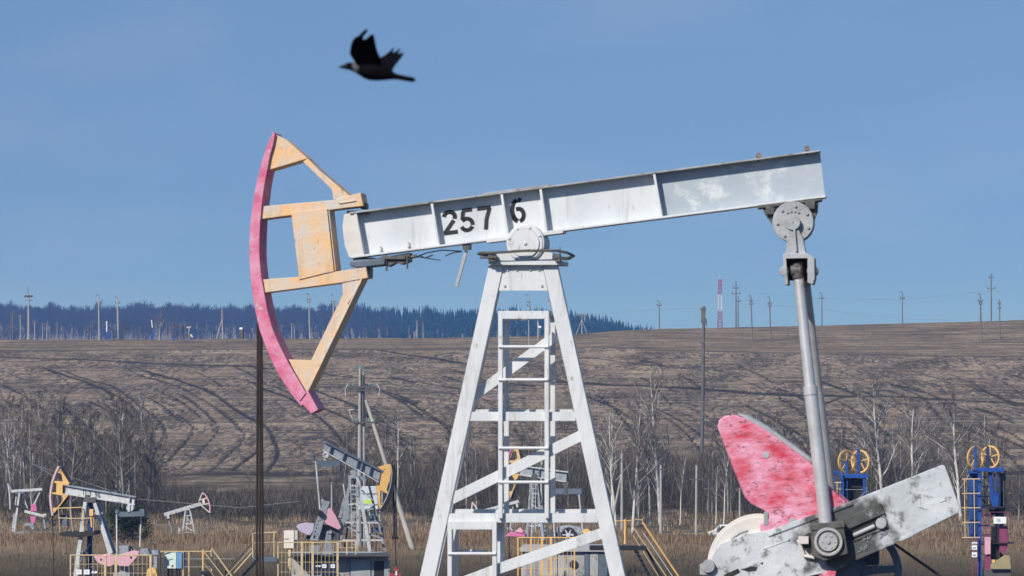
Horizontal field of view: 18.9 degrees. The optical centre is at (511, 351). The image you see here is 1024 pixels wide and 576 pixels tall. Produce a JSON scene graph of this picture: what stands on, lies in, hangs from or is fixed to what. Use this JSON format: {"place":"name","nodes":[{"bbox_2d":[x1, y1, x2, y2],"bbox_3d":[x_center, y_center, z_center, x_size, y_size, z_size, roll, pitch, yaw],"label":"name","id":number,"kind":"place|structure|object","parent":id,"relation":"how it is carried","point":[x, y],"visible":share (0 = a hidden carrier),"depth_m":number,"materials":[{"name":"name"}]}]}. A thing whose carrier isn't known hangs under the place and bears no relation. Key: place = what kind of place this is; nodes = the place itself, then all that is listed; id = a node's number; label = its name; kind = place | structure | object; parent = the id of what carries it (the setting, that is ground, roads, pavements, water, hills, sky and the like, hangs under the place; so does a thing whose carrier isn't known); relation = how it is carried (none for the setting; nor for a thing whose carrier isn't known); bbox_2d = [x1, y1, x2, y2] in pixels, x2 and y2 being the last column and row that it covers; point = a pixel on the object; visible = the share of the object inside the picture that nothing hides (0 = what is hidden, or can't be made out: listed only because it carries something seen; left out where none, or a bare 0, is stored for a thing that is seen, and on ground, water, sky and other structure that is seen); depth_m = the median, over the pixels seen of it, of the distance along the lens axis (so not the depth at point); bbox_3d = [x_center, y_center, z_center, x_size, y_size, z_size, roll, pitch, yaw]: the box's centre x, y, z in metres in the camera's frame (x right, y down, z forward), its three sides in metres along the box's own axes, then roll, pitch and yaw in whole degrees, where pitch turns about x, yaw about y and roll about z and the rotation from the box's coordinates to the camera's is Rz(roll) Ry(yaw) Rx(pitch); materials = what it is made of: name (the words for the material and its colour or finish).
{"place":"outdoors","nodes":[
{"label":"outdoors","id":0,"kind":"place"},
{"bbox_2d":[337,29,414,81],"bbox_3d":[-0.586,-1.305,13.610,0.330,0.218,0.233,0,0,-34],"label":"bird","id":1,"kind":"object","parent":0,"point":[369,63],"visible":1,"depth_m":13.57},
{"bbox_2d":[0,320,1023,575],"bbox_3d":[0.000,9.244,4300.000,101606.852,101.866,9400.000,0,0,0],"label":"ground","id":2,"kind":"structure","parent":0,"point":[198,398],"depth_m":834.67,"materials":[{"name":"soil"}]},
{"bbox_2d":[0,421,16,493],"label":"birch tree","id":3,"kind":"object","parent":2,"relation":"on","point":[4,454],"visible":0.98,"depth_m":525.67,"materials":[{"name":"grey plant"}]},
{"bbox_2d":[0,391,21,480],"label":"bare tree","id":4,"kind":"object","parent":2,"relation":"on","point":[10,407],"visible":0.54,"depth_m":574.82,"materials":[{"name":"grey plant"}]},
{"bbox_2d":[0,435,25,486],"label":"bare tree","id":5,"kind":"object","parent":2,"relation":"on","point":[11,463],"visible":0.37,"depth_m":543.21,"materials":[{"name":"grey plant"}]},
{"bbox_2d":[0,411,30,500],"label":"birch tree","id":6,"kind":"object","parent":2,"relation":"on","point":[13,451],"visible":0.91,"depth_m":530.02,"materials":[{"name":"grey plant"}]},
{"bbox_2d":[5,400,34,482],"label":"bare tree","id":7,"kind":"object","parent":2,"relation":"on","point":[21,432],"visible":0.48,"depth_m":546.73,"materials":[{"name":"plant"}]},
{"bbox_2d":[6,389,50,502],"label":"bare tree","id":8,"kind":"object","parent":2,"relation":"on","point":[29,412],"visible":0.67,"depth_m":538.32,"materials":[{"name":"grey plant"}]},
{"bbox_2d":[7,483,56,533],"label":"oil pump","id":9,"kind":"object","parent":2,"relation":"on","point":[17,506],"visible":0.97,"depth_m":414.72,"materials":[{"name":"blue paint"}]},
{"bbox_2d":[9,411,60,515],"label":"bare tree","id":10,"kind":"object","parent":2,"relation":"on","point":[31,469],"visible":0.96,"depth_m":492.08,"materials":[{"name":"grey plant"}]},
{"bbox_2d":[27,388,51,473],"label":"birch tree","id":11,"kind":"object","parent":2,"relation":"on","point":[38,418],"visible":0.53,"depth_m":616.13,"materials":[{"name":"grey plant"}]},
{"bbox_2d":[16,393,69,485],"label":"bare tree","id":12,"kind":"object","parent":2,"relation":"on","point":[45,420],"visible":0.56,"depth_m":575.73,"materials":[{"name":"grey plant"}]},
{"bbox_2d":[41,413,70,506],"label":"bare tree","id":13,"kind":"object","parent":2,"relation":"on","point":[54,427],"visible":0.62,"depth_m":501.98,"materials":[{"name":"grey plant"}]},
{"bbox_2d":[50,426,74,512],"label":"bare tree","id":14,"kind":"object","parent":2,"relation":"on","point":[63,453],"visible":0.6,"depth_m":494.81,"materials":[{"name":"grey wood"}]},
{"bbox_2d":[42,397,87,501],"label":"bare tree","id":15,"kind":"object","parent":2,"relation":"on","point":[59,404],"visible":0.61,"depth_m":514.56,"materials":[{"name":"grey plant"}]},
{"bbox_2d":[40,403,109,516],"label":"bare tree","id":16,"kind":"object","parent":2,"relation":"on","point":[76,421],"visible":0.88,"depth_m":478.70,"materials":[{"name":"grey plant"}]},
{"bbox_2d":[62,408,99,486],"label":"bare tree","id":17,"kind":"object","parent":2,"relation":"on","point":[83,432],"visible":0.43,"depth_m":531.08,"materials":[{"name":"grey plant"}]},
{"bbox_2d":[68,401,114,484],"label":"bare tree","id":18,"kind":"object","parent":2,"relation":"on","point":[91,416],"visible":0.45,"depth_m":536.35,"materials":[{"name":"grey plant"}]},
{"bbox_2d":[78,421,105,476],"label":"bare tree","id":19,"kind":"object","parent":2,"relation":"on","point":[93,446],"visible":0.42,"depth_m":523.26,"materials":[{"name":"grey wood"}]},
{"bbox_2d":[81,428,106,488],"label":"bare tree","id":20,"kind":"object","parent":2,"relation":"on","point":[90,453],"visible":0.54,"depth_m":495.00,"materials":[{"name":"grey plant"}]},
{"bbox_2d":[83,430,120,513],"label":"bare tree","id":21,"kind":"object","parent":2,"relation":"on","point":[102,446],"visible":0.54,"depth_m":487.43,"materials":[{"name":"grey plant"}]},
{"bbox_2d":[49,466,159,575],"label":"oil pump","id":22,"kind":"object","parent":2,"relation":"on","point":[65,489],"visible":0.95,"depth_m":261.63,"materials":[{"name":"yellow paint"}]},
{"bbox_2d":[70,555,151,575],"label":"fence","id":23,"kind":"object","parent":2,"relation":"on","point":[79,571],"visible":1,"depth_m":257.95,"materials":[{"name":"metal"}]},
{"bbox_2d":[97,388,138,504],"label":"bare tree","id":24,"kind":"object","parent":2,"relation":"on","point":[117,475],"visible":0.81,"depth_m":482.40,"materials":[{"name":"grey plant"}]},
{"bbox_2d":[88,399,154,507],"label":"bare tree","id":25,"kind":"object","parent":2,"relation":"on","point":[121,466],"visible":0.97,"depth_m":476.83,"materials":[{"name":"grey plant"}]},
{"bbox_2d":[104,397,139,494],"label":"bare tree","id":26,"kind":"object","parent":2,"relation":"on","point":[129,441],"visible":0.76,"depth_m":483.00,"materials":[{"name":"grey plant"}]},
{"bbox_2d":[104,400,145,510],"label":"bare tree","id":27,"kind":"object","parent":2,"relation":"on","point":[122,431],"visible":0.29,"depth_m":509.41,"materials":[{"name":"grey wood"}]},
{"bbox_2d":[105,502,154,543],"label":"conifer bush","id":28,"kind":"object","parent":2,"relation":"on","point":[128,525],"visible":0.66,"depth_m":364.62,"materials":[{"name":"green plant"}]},
{"bbox_2d":[120,405,156,505],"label":"bare tree","id":29,"kind":"object","parent":2,"relation":"on","point":[137,454],"visible":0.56,"depth_m":507.10,"materials":[{"name":"grey plant"}]},
{"bbox_2d":[131,396,153,459],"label":"birch tree","id":30,"kind":"object","parent":2,"relation":"on","point":[138,403],"visible":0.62,"depth_m":601.56,"materials":[{"name":"grey plant"}]},
{"bbox_2d":[135,414,161,505],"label":"bare tree","id":31,"kind":"object","parent":2,"relation":"on","point":[149,436],"visible":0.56,"depth_m":524.21,"materials":[{"name":"grey plant"}]},
{"bbox_2d":[137,437,162,511],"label":"bare tree","id":32,"kind":"object","parent":2,"relation":"on","point":[152,482],"visible":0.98,"depth_m":489.85,"materials":[{"name":"grey plant"}]},
{"bbox_2d":[137,419,173,497],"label":"bare tree","id":33,"kind":"object","parent":2,"relation":"on","point":[160,445],"visible":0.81,"depth_m":510.62,"materials":[{"name":"grey plant"}]},
{"bbox_2d":[164,552,185,575],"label":"electric cabinet","id":34,"kind":"object","parent":2,"relation":"on","point":[173,560],"visible":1,"depth_m":262.08,"materials":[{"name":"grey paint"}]},
{"bbox_2d":[160,551,211,575],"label":"fence","id":35,"kind":"object","parent":2,"relation":"on","point":[183,561],"visible":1,"depth_m":261.92,"materials":[{"name":"metal"}]},
{"bbox_2d":[164,492,210,533],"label":"oil pump","id":36,"kind":"object","parent":2,"relation":"on","point":[189,507],"visible":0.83,"depth_m":419.79,"materials":[{"name":"beige paint"}]},
{"bbox_2d":[0,299,400,339],"bbox_3d":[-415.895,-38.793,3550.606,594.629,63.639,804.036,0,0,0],"label":"bare wood","id":37,"kind":"object","parent":2,"relation":"on","point":[140,314],"visible":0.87,"depth_m":3533.24,"materials":[{"name":"plant"}]},
{"bbox_2d":[201,548,231,575],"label":"metal stairs","id":38,"kind":"structure","parent":2,"relation":"on","point":[206,573],"depth_m":260.50,"materials":[{"name":"metal"}]},
{"bbox_2d":[224,532,276,575],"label":"metal stairs","id":39,"kind":"structure","parent":2,"relation":"on","point":[271,559],"depth_m":263.50,"materials":[{"name":"yellow metal"}]},
{"bbox_2d":[284,530,298,575],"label":"control box","id":40,"kind":"object","parent":2,"relation":"on","point":[291,535],"visible":1,"depth_m":265.74,"materials":[{"name":"beige paint"}]},
{"bbox_2d":[277,542,337,575],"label":"fence","id":41,"kind":"object","parent":2,"relation":"on","point":[312,560],"visible":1,"depth_m":263.94,"materials":[{"name":"metal"}]},
{"bbox_2d":[291,552,389,575],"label":"concrete plinth","id":42,"kind":"structure","parent":2,"relation":"on","point":[364,565],"depth_m":270.32,"materials":[{"name":"grey concrete"}]},
{"bbox_2d":[291,441,397,565],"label":"oil pump","id":43,"kind":"object","parent":42,"relation":"on","point":[330,529],"visible":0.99,"depth_m":269.56,"materials":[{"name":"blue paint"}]},
{"bbox_2d":[358,486,383,551],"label":"cabinet","id":44,"kind":"object","parent":42,"relation":"on","point":[366,498],"visible":0.57,"depth_m":276.02,"materials":[{"name":"metal"}]},
{"bbox_2d":[320,433,366,495],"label":"bare tree","id":45,"kind":"object","parent":2,"relation":"on","point":[341,464],"visible":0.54,"depth_m":511.06,"materials":[{"name":"grey plant"}]},
{"bbox_2d":[322,421,369,498],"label":"bare tree","id":46,"kind":"object","parent":2,"relation":"on","point":[346,447],"visible":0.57,"depth_m":506.62,"materials":[{"name":"grey plant"}]},
{"bbox_2d":[345,365,414,551],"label":"utility pole","id":47,"kind":"object","parent":2,"relation":"on","point":[362,401],"visible":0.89,"depth_m":351.79,"materials":[{"name":"concrete"}]},
{"bbox_2d":[377,387,920,417],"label":"overhead wire","id":48,"kind":"object","parent":47,"relation":"attached to","point":[749,414],"visible":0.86,"depth_m":416.13,"materials":[{"name":"grey"}]},
{"bbox_2d":[399,417,1017,421],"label":"overhead wire","id":49,"kind":"object","parent":47,"relation":"attached to","point":[782,419],"visible":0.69,"depth_m":418.27,"materials":[{"name":"grey"}]},
{"bbox_2d":[365,415,404,466],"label":"bare tree","id":50,"kind":"object","parent":2,"relation":"on","point":[385,432],"visible":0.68,"depth_m":562.47,"materials":[{"name":"grey plant"}]},
{"bbox_2d":[387,407,408,494],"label":"birch tree","id":51,"kind":"object","parent":2,"relation":"on","point":[397,450],"visible":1,"depth_m":506.91,"materials":[{"name":"grey plant"}]},
{"bbox_2d":[427,443,444,496],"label":"bare tree","id":52,"kind":"object","parent":2,"relation":"on","point":[437,486],"visible":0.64,"depth_m":486.19,"materials":[{"name":"grey plant"}]},
{"bbox_2d":[425,413,470,492],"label":"bare tree","id":53,"kind":"object","parent":2,"relation":"on","point":[436,446],"visible":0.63,"depth_m":472.88,"materials":[{"name":"grey plant"}]},
{"bbox_2d":[464,444,485,506],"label":"birch tree","id":54,"kind":"object","parent":2,"relation":"on","point":[475,470],"visible":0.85,"depth_m":496.93,"materials":[{"name":"grey plant"}]},
{"bbox_2d":[306,302,670,338],"bbox_3d":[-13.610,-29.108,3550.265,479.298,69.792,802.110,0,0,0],"label":"pine wood","id":55,"kind":"object","parent":2,"relation":"on","point":[449,325],"visible":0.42,"depth_m":3524.59,"materials":[{"name":"plant"}]},
{"bbox_2d":[477,425,518,488],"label":"bare tree","id":56,"kind":"object","parent":2,"relation":"on","point":[496,449],"visible":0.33,"depth_m":517.54,"materials":[{"name":"grey plant"}]},
{"bbox_2d":[0,439,1023,520],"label":"undergrowth","id":57,"kind":"object","parent":2,"relation":"on","point":[422,492],"visible":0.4,"depth_m":506.40,"materials":[{"name":"plant"}]},
{"bbox_2d":[0,538,1023,575],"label":"dark grass","id":58,"kind":"structure","parent":2,"relation":"on","point":[240,570],"depth_m":324.47,"materials":[{"name":"plant"}]},
{"bbox_2d":[0,524,1023,556],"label":"dry reeds","id":59,"kind":"object","parent":2,"relation":"on","point":[663,539],"visible":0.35,"depth_m":369.02,"materials":[{"name":"plant"}]},
{"bbox_2d":[0,508,1023,536],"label":"pale grass","id":60,"kind":"structure","parent":2,"relation":"on","point":[275,528],"depth_m":448.00,"materials":[{"name":"plant"}]},
{"bbox_2d":[0,480,1023,523],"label":"scrub","id":61,"kind":"object","parent":2,"relation":"on","point":[274,507],"visible":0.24,"depth_m":474.05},
{"bbox_2d":[510,407,540,477],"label":"bare tree","id":62,"kind":"object","parent":2,"relation":"on","point":[522,437],"visible":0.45,"depth_m":560.98,"materials":[{"name":"grey plant"}]},
{"bbox_2d":[530,421,549,496],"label":"birch tree","id":63,"kind":"object","parent":2,"relation":"on","point":[541,464],"visible":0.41,"depth_m":472.15,"materials":[{"name":"grey plant"}]},
{"bbox_2d":[517,537,574,575],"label":"fence","id":64,"kind":"object","parent":2,"relation":"on","point":[551,558],"visible":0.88,"depth_m":289.94,"materials":[{"name":"metal"}]},
{"bbox_2d":[520,544,607,575],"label":"concrete plinth","id":65,"kind":"structure","parent":2,"relation":"on","point":[592,562],"depth_m":294.44,"materials":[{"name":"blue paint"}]},
{"bbox_2d":[505,445,590,558],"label":"oil pump","id":66,"kind":"object","parent":65,"relation":"on","point":[534,473],"visible":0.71,"depth_m":299.70,"materials":[{"name":"paint"}]},
{"bbox_2d":[549,421,581,506],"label":"bare tree","id":67,"kind":"object","parent":2,"relation":"on","point":[560,453],"visible":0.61,"depth_m":518.31,"materials":[{"name":"grey plant"}]},
{"bbox_2d":[249,132,959,575],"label":"oil pump","id":68,"kind":"object","parent":2,"relation":"on","point":[809,522],"visible":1,"depth_m":44.92,"materials":[{"name":"white paint"}]},
{"bbox_2d":[597,427,620,494],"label":"bare tree","id":69,"kind":"object","parent":2,"relation":"on","point":[605,465],"visible":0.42,"depth_m":496.05,"materials":[{"name":"grey plant"}]},
{"bbox_2d":[593,406,632,525],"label":"birch tree","id":70,"kind":"object","parent":2,"relation":"on","point":[611,465],"visible":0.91,"depth_m":443.27,"materials":[{"name":"grey plant"}]},
{"bbox_2d":[613,453,624,530],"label":"utility pole","id":71,"kind":"object","parent":2,"relation":"on","point":[615,503],"visible":0.81,"depth_m":420.31,"materials":[{"name":"concrete"}]},
{"bbox_2d":[589,518,678,575],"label":"metal stairs","id":72,"kind":"structure","parent":2,"relation":"on","point":[635,548],"depth_m":271.56,"materials":[{"name":"metal"}]},
{"bbox_2d":[623,432,644,512],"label":"bare tree","id":73,"kind":"object","parent":2,"relation":"on","point":[633,464],"visible":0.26,"depth_m":491.20,"materials":[{"name":"grey plant"}]},
{"bbox_2d":[618,398,664,531],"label":"birch tree","id":74,"kind":"object","parent":2,"relation":"on","point":[638,438],"visible":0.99,"depth_m":420.68,"materials":[{"name":"grey plant"}]},
{"bbox_2d":[640,429,657,523],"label":"birch tree","id":75,"kind":"object","parent":2,"relation":"on","point":[647,466],"visible":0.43,"depth_m":451.54,"materials":[{"name":"grey plant"}]},
{"bbox_2d":[622,364,676,524],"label":"birch tree","id":76,"kind":"object","parent":2,"relation":"on","point":[656,480],"visible":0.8,"depth_m":451.29,"materials":[{"name":"grey plant"}]},
{"bbox_2d":[655,465,666,535],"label":"utility pole","id":77,"kind":"object","parent":2,"relation":"on","point":[660,515],"visible":0.87,"depth_m":394.80,"materials":[{"name":"concrete"}]},
{"bbox_2d":[673,454,687,524],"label":"birch tree","id":78,"kind":"object","parent":2,"relation":"on","point":[681,484],"visible":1,"depth_m":451.72,"materials":[{"name":"grey plant"}]},
{"bbox_2d":[690,465,702,534],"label":"utility pole","id":79,"kind":"object","parent":2,"relation":"on","point":[695,479],"visible":0.87,"depth_m":396.90,"materials":[{"name":"wood"}]},
{"bbox_2d":[698,306,708,470],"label":"utility pole","id":80,"kind":"object","parent":2,"relation":"on","point":[703,318],"visible":0.93,"depth_m":639.70,"materials":[{"name":"metal"}]},
{"bbox_2d":[691,446,723,511],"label":"bare tree","id":81,"kind":"object","parent":2,"relation":"on","point":[709,462],"visible":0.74,"depth_m":504.14,"materials":[{"name":"grey plant"}]},
{"bbox_2d":[700,457,720,516],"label":"bare tree","id":82,"kind":"object","parent":2,"relation":"on","point":[711,494],"visible":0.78,"depth_m":483.06,"materials":[{"name":"grey plant"}]},
{"bbox_2d":[693,413,740,514],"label":"bare tree","id":83,"kind":"object","parent":2,"relation":"on","point":[722,463],"visible":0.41,"depth_m":488.28,"materials":[{"name":"grey plant"}]},
{"bbox_2d":[717,279,722,327],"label":"radio mast","id":84,"kind":"object","parent":2,"relation":"on","point":[719,280],"visible":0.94,"depth_m":1059.44,"materials":[{"name":"pink"}]},
{"bbox_2d":[719,454,730,523],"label":"birch tree","id":85,"kind":"object","parent":2,"relation":"on","point":[726,476],"visible":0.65,"depth_m":451.71,"materials":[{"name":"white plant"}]},
{"bbox_2d":[720,461,739,515],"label":"bare tree","id":86,"kind":"object","parent":2,"relation":"on","point":[735,491],"visible":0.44,"depth_m":482.40,"materials":[{"name":"grey plant"}]},
{"bbox_2d":[798,425,810,455],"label":"bare tree","id":87,"kind":"object","parent":2,"relation":"on","point":[803,446],"visible":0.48,"depth_m":530.21,"materials":[{"name":"grey plant"}]},
{"bbox_2d":[831,423,863,493],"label":"bare tree","id":88,"kind":"object","parent":2,"relation":"on","point":[839,443],"visible":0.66,"depth_m":506.53,"materials":[{"name":"grey plant"}]},
{"bbox_2d":[833,449,874,500],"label":"chain drive tower","id":89,"kind":"structure","parent":2,"relation":"on","point":[851,485],"depth_m":261.99,"materials":[{"name":"metal"}]},
{"bbox_2d":[851,420,882,488],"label":"birch tree","id":90,"kind":"object","parent":2,"relation":"on","point":[863,446],"visible":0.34,"depth_m":515.09,"materials":[{"name":"grey plant"}]},
{"bbox_2d":[863,437,882,493],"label":"bare tree","id":91,"kind":"object","parent":2,"relation":"on","point":[871,475],"visible":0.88,"depth_m":476.83,"materials":[{"name":"grey plant"}]},
{"bbox_2d":[838,372,908,488],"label":"birch tree","id":92,"kind":"object","parent":2,"relation":"on","point":[876,445],"visible":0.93,"depth_m":506.49,"materials":[{"name":"grey plant"}]},
{"bbox_2d":[859,422,893,489],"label":"bare tree","id":93,"kind":"object","parent":2,"relation":"on","point":[879,450],"visible":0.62,"depth_m":511.85,"materials":[{"name":"grey wood"}]},
{"bbox_2d":[882,418,917,481],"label":"birch tree","id":94,"kind":"object","parent":2,"relation":"on","point":[900,448],"visible":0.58,"depth_m":521.82,"materials":[{"name":"grey plant"}]},
{"bbox_2d":[882,391,939,476],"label":"birch tree","id":95,"kind":"object","parent":2,"relation":"on","point":[911,440],"visible":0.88,"depth_m":507.64,"materials":[{"name":"grey plant"}]},
{"bbox_2d":[895,406,936,473],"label":"bare tree","id":96,"kind":"object","parent":2,"relation":"on","point":[919,409],"visible":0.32,"depth_m":548.55,"materials":[{"name":"grey plant"}]},
{"bbox_2d":[910,392,985,520],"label":"birch tree","id":97,"kind":"object","parent":2,"relation":"on","point":[957,477],"visible":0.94,"depth_m":473.64,"materials":[{"name":"grey plant"}]},
{"bbox_2d":[957,423,983,513],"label":"bare tree","id":98,"kind":"object","parent":2,"relation":"on","point":[965,456],"visible":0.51,"depth_m":497.80,"materials":[{"name":"grey plant"}]},
{"bbox_2d":[969,411,1000,479],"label":"bare tree","id":99,"kind":"object","parent":2,"relation":"on","point":[984,419],"visible":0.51,"depth_m":544.86,"materials":[{"name":"plant"}]},
{"bbox_2d":[978,423,1004,503],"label":"bare tree","id":100,"kind":"object","parent":2,"relation":"on","point":[989,442],"visible":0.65,"depth_m":508.28,"materials":[{"name":"plant"}]},
{"bbox_2d":[978,419,1011,489],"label":"bare tree","id":101,"kind":"object","parent":2,"relation":"on","point":[996,459],"visible":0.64,"depth_m":504.43,"materials":[{"name":"grey plant"}]},
{"bbox_2d":[1006,465,1023,519],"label":"bare tree","id":102,"kind":"object","parent":2,"relation":"on","point":[1019,494],"visible":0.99,"depth_m":474.87,"materials":[{"name":"grey plant"}]},
{"bbox_2d":[0,0,1023,329],"label":"sky","id":103,"kind":"structure","parent":0,"point":[135,135],"materials":[{"name":"blue"}]},
{"bbox_2d":[962,445,1013,575],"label":"chain drive tower","id":104,"kind":"structure","parent":0,"point":[995,543],"depth_m":249.44,"materials":[{"name":"metal"}]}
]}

